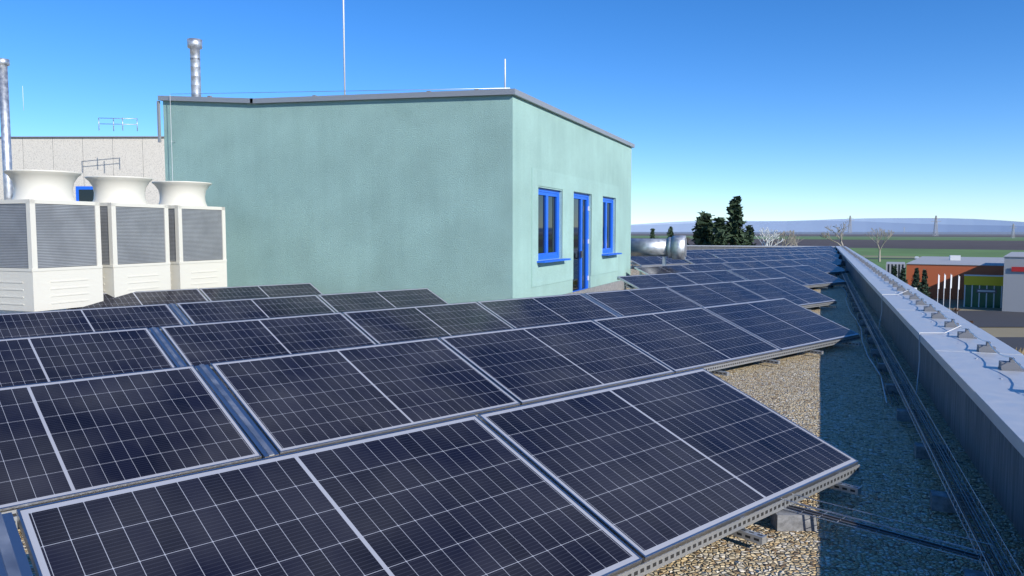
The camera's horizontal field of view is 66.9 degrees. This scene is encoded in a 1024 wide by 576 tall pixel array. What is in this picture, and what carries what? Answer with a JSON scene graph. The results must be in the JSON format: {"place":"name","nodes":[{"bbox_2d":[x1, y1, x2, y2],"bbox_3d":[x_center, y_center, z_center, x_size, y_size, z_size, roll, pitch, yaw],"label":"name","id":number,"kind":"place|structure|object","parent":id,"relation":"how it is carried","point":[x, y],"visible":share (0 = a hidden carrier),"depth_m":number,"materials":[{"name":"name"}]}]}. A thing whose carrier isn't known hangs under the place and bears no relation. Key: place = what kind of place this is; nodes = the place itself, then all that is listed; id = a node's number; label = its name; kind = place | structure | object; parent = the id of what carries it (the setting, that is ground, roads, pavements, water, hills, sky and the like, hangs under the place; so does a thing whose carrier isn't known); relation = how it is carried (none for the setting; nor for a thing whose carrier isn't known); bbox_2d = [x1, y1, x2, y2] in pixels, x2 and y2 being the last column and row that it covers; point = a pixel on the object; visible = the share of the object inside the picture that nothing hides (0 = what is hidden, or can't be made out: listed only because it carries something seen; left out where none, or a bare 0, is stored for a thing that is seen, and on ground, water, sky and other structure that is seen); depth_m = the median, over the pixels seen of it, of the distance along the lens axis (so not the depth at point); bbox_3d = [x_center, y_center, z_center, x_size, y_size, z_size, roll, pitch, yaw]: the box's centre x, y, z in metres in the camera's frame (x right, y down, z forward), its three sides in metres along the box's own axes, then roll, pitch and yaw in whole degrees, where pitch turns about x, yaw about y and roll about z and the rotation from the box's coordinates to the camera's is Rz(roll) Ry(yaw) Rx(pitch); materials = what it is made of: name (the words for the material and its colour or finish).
{"place":"outdoors","nodes":[
{"label":"outdoors","id":0,"kind":"place"},
{"bbox_2d":[163,95,631,303],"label":"penthouse walls","id":1,"kind":"structure","parent":0,"point":[434,195],"depth_m":15.38,"materials":[{"name":"teal paint"}]},
{"bbox_2d":[187,38,201,96],"bbox_3d":[-7.069,-4.835,17.304,0.320,1.410,0.320,2,5,22],"label":"flue pipe","id":2,"kind":"object","parent":1,"relation":"on","point":[194,45],"visible":0.91,"depth_m":17.21,"materials":[{"name":"metal"}]},
{"bbox_2d":[170,0,505,179],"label":"penthouse lightning rods","id":3,"kind":"object","parent":1,"relation":"attached to","point":[344,80],"visible":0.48,"depth_m":15.49,"materials":[{"name":"silver metal"}]},
{"bbox_2d":[157,89,634,147],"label":"roof edge trim","id":4,"kind":"structure","parent":1,"relation":"attached to","point":[520,95],"depth_m":15.51,"materials":[{"name":"grey metal"}]},
{"bbox_2d":[531,167,618,286],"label":"building wall","id":5,"kind":"structure","parent":1,"relation":"attached to","point":[550,272],"depth_m":17.31,"materials":[{"name":"teal paint"}]},
{"bbox_2d":[537,188,621,291],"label":"penthouse windows","id":6,"kind":"structure","parent":1,"relation":"in","point":[548,223],"depth_m":18.20,"materials":[{"name":"blue metal"}]},
{"bbox_2d":[0,0,1023,224],"label":"sky","id":7,"kind":"structure","parent":0,"point":[797,110],"materials":[{"name":"blue"}]},
{"bbox_2d":[18,261,1023,575],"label":"roof gravel","id":8,"kind":"structure","parent":0,"point":[834,395],"depth_m":5.04,"materials":[{"name":"beige gravel"}]},
{"bbox_2d":[0,58,23,199],"bbox_3d":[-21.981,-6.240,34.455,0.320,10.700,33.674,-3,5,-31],"label":"chimney pipe","id":9,"kind":"object","parent":8,"relation":"on","point":[6,134],"visible":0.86,"depth_m":20.26,"materials":[{"name":"bare galvanised steel"}]},
{"bbox_2d":[0,170,103,313],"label":"cooling unit","id":10,"kind":"object","parent":8,"relation":"on","point":[50,245],"visible":0.98,"depth_m":11.79,"materials":[{"name":"beige paint"}]},
{"bbox_2d":[0,136,164,203],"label":"background building","id":11,"kind":"structure","parent":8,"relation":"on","point":[134,156],"depth_m":62.62,"materials":[{"name":"grey concrete"}]},
{"bbox_2d":[98,118,137,130],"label":"rooftop railing","id":12,"kind":"object","parent":11,"relation":"on","point":[122,124],"visible":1,"depth_m":58.49,"materials":[{"name":"grey metal"}]},
{"bbox_2d":[85,176,170,297],"bbox_3d":[-6.818,-0.628,13.541,1.064,2.570,1.220,2,5,22],"label":"cooling unit","id":13,"kind":"object","parent":8,"relation":"on","point":[135,249],"visible":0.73,"depth_m":13.17,"materials":[{"name":"beige paint"}]},
{"bbox_2d":[152,181,226,289],"bbox_3d":[-6.289,-0.726,14.867,1.064,2.570,1.220,2,5,22],"label":"cooling unit","id":14,"kind":"object","parent":8,"relation":"on","point":[197,238],"visible":0.7,"depth_m":14.49,"materials":[{"name":"beige paint"}]},
{"bbox_2d":[67,283,322,309],"bbox_3d":[-5.250,0.348,13.542,4.422,0.622,1.408,-4,6,-42],"label":"solar panel row","id":15,"kind":"object","parent":8,"relation":"on","point":[167,297],"visible":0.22,"depth_m":13.78,"materials":[{"name":"blue glass"}]},
{"bbox_2d":[0,288,448,338],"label":"solar panel row","id":16,"kind":"object","parent":8,"relation":"on","point":[33,324],"visible":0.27,"depth_m":10.99,"materials":[{"name":"blue glass"}]},
{"bbox_2d":[0,277,836,386],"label":"solar panel row","id":17,"kind":"object","parent":8,"relation":"on","point":[35,359],"visible":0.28,"depth_m":9.26,"materials":[{"name":"blue glass"}]},
{"bbox_2d":[0,368,860,575],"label":"solar panel row","id":18,"kind":"object","parent":8,"relation":"on","point":[651,475],"visible":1,"depth_m":3.61,"materials":[{"name":"blue glass"}]},
{"bbox_2d":[0,298,860,516],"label":"solar panel row","id":19,"kind":"object","parent":8,"relation":"on","point":[65,439],"visible":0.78,"depth_m":6.05,"materials":[{"name":"blue glass"}]},
{"bbox_2d":[563,280,631,294],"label":"penthouse plinth","id":20,"kind":"structure","parent":8,"relation":"on","point":[616,285],"depth_m":20.27,"materials":[{"name":"grey concrete"}]},
{"bbox_2d":[631,235,686,265],"bbox_3d":[4.324,-0.792,22.938,1.834,1.520,2.410,1,4,7],"label":"roof duct","id":21,"kind":"object","parent":8,"relation":"on","point":[674,247],"visible":0.85,"depth_m":23.43,"materials":[{"name":"metal"}]},
{"bbox_2d":[617,265,845,289],"bbox_3d":[6.126,-0.143,20.225,8.974,0.622,1.408,-4,6,-42],"label":"solar panel row","id":22,"kind":"object","parent":8,"relation":"on","point":[810,277],"visible":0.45,"depth_m":20.43,"materials":[{"name":"blue glass"}]},
{"bbox_2d":[630,248,838,268],"bbox_3d":[12.648,-1.647,40.706,20.084,0.622,1.408,-4,6,-42],"label":"solar panel row","id":23,"kind":"object","parent":8,"relation":"on","point":[641,261],"visible":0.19,"depth_m":37.22,"materials":[{"name":"blue glass"}]},
{"bbox_2d":[633,246,836,264],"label":"solar panel row","id":24,"kind":"object","parent":8,"relation":"on","point":[711,250],"visible":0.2,"depth_m":46.96,"materials":[{"name":"blue glass"}]},
{"bbox_2d":[634,258,848,275],"bbox_3d":[8.073,-0.540,25.632,11.196,0.622,1.408,-4,6,-42],"label":"solar panel row","id":25,"kind":"object","parent":8,"relation":"on","point":[826,267],"visible":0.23,"depth_m":25.72,"materials":[{"name":"blue glass"}]},
{"bbox_2d":[685,253,844,266],"bbox_3d":[10.881,-0.994,31.822,11.088,0.622,1.408,-4,6,-42],"label":"solar panel row","id":26,"kind":"object","parent":8,"relation":"on","point":[832,259],"visible":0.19,"depth_m":32.14,"materials":[{"name":"blue glass"}]},
{"bbox_2d":[712,250,841,259],"bbox_3d":[13.462,-1.433,37.804,11.196,0.622,1.408,-4,6,-42],"label":"solar panel row","id":27,"kind":"object","parent":8,"relation":"on","point":[834,254],"visible":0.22,"depth_m":37.95,"materials":[{"name":"blue glass"}]},
{"bbox_2d":[837,274,898,404],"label":"loose cables","id":28,"kind":"object","parent":8,"relation":"on","point":[882,381],"visible":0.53,"depth_m":9.86,"materials":[{"name":"grey plastic"}]},
{"bbox_2d":[770,273,1005,575],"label":"concrete support blocks","id":29,"kind":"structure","parent":8,"relation":"on","point":[789,520],"depth_m":4.58,"materials":[{"name":"grey concrete"}]},
{"bbox_2d":[781,267,1023,575],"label":"cable tray","id":30,"kind":"object","parent":29,"relation":"on","point":[902,394],"depth_m":4.26,"materials":[{"name":"silver metal"}]},
{"bbox_2d":[631,232,1023,336],"bbox_3d":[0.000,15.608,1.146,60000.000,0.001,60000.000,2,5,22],"label":"terrain","id":31,"kind":"structure","parent":0,"point":[944,244],"depth_m":908.27,"materials":[{"name":"green plant"}]},
{"bbox_2d":[650,196,755,245],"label":"pine trees","id":32,"kind":"object","parent":31,"relation":"on","point":[705,228],"visible":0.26,"depth_m":144.56,"materials":[{"name":"green plant"}]},
{"bbox_2d":[656,221,893,261],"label":"bare trees","id":33,"kind":"object","parent":31,"relation":"on","point":[789,237],"visible":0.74,"depth_m":392.67,"materials":[{"name":"beige plant"}]},
{"bbox_2d":[891,266,931,298],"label":"evergreen trees","id":34,"kind":"object","parent":31,"relation":"on","point":[922,286],"visible":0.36,"depth_m":155.90,"materials":[{"name":"green plant"}]},
{"bbox_2d":[846,216,1016,237],"bbox_3d":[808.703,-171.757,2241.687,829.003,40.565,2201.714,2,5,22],"label":"distant towers","id":35,"kind":"structure","parent":31,"relation":"on","point":[935,225],"depth_m":1369.47,"materials":[{"name":"grey"}]},
{"bbox_2d":[937,274,959,314],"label":"flagpoles","id":36,"kind":"object","parent":31,"relation":"on","point":[950,288],"visible":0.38,"depth_m":138.60,"materials":[{"name":"white metal"}]},
{"bbox_2d":[886,252,1023,311],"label":"commercial buildings","id":37,"kind":"structure","parent":31,"relation":"on","point":[991,282],"depth_m":173.68,"materials":[{"name":"painted plaster"},{"name":"glass"},{"name":"metal"}]},
{"bbox_2d":[939,299,972,322],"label":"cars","id":38,"kind":"object","parent":31,"relation":"on","point":[955,309],"visible":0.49,"depth_m":132.83,"materials":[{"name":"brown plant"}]},
{"bbox_2d":[631,218,1023,231],"bbox_3d":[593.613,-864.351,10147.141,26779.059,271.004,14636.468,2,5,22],"label":"distant hills","id":39,"kind":"structure","parent":0,"point":[924,225],"depth_m":10322.00,"materials":[{"name":"blue"}]},
{"bbox_2d":[866,258,1023,350],"bbox_3d":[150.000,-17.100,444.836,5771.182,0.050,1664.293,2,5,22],"label":"road","id":40,"kind":"structure","parent":0,"point":[995,319],"depth_m":136.65,"materials":[{"name":"grey asphalt"}]},
{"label":"building facade","id":41,"kind":"object","parent":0,"visible":0},
{"bbox_2d":[687,246,835,249],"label":"parapet","id":42,"kind":"structure","parent":41,"relation":"on","point":[699,247],"depth_m":58.96,"materials":[{"name":"concrete"}]},
{"bbox_2d":[837,249,1023,540],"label":"parapet","id":43,"kind":"structure","parent":41,"relation":"on","point":[995,456],"depth_m":5.82,"materials":[{"name":"concrete"}]},
{"bbox_2d":[687,245,1023,456],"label":"parapet cap","id":44,"kind":"object","parent":43,"relation":"on","point":[998,402],"visible":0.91,"depth_m":6.93,"materials":[{"name":"grey metal"}]},
{"bbox_2d":[878,290,960,404],"bbox_3d":[5.238,0.557,10.228,0.632,0.601,6.956,2,5,22],"label":"cable","id":45,"kind":"object","parent":44,"relation":"on","point":[919,341],"visible":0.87,"depth_m":8.23,"materials":[{"name":"grey"}]},
{"bbox_2d":[841,245,1023,378],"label":"lightning conductor cap","id":46,"kind":"object","parent":44,"relation":"on","point":[1010,364],"visible":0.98,"depth_m":8.81,"materials":[{"name":"grey metal"}]}
]}

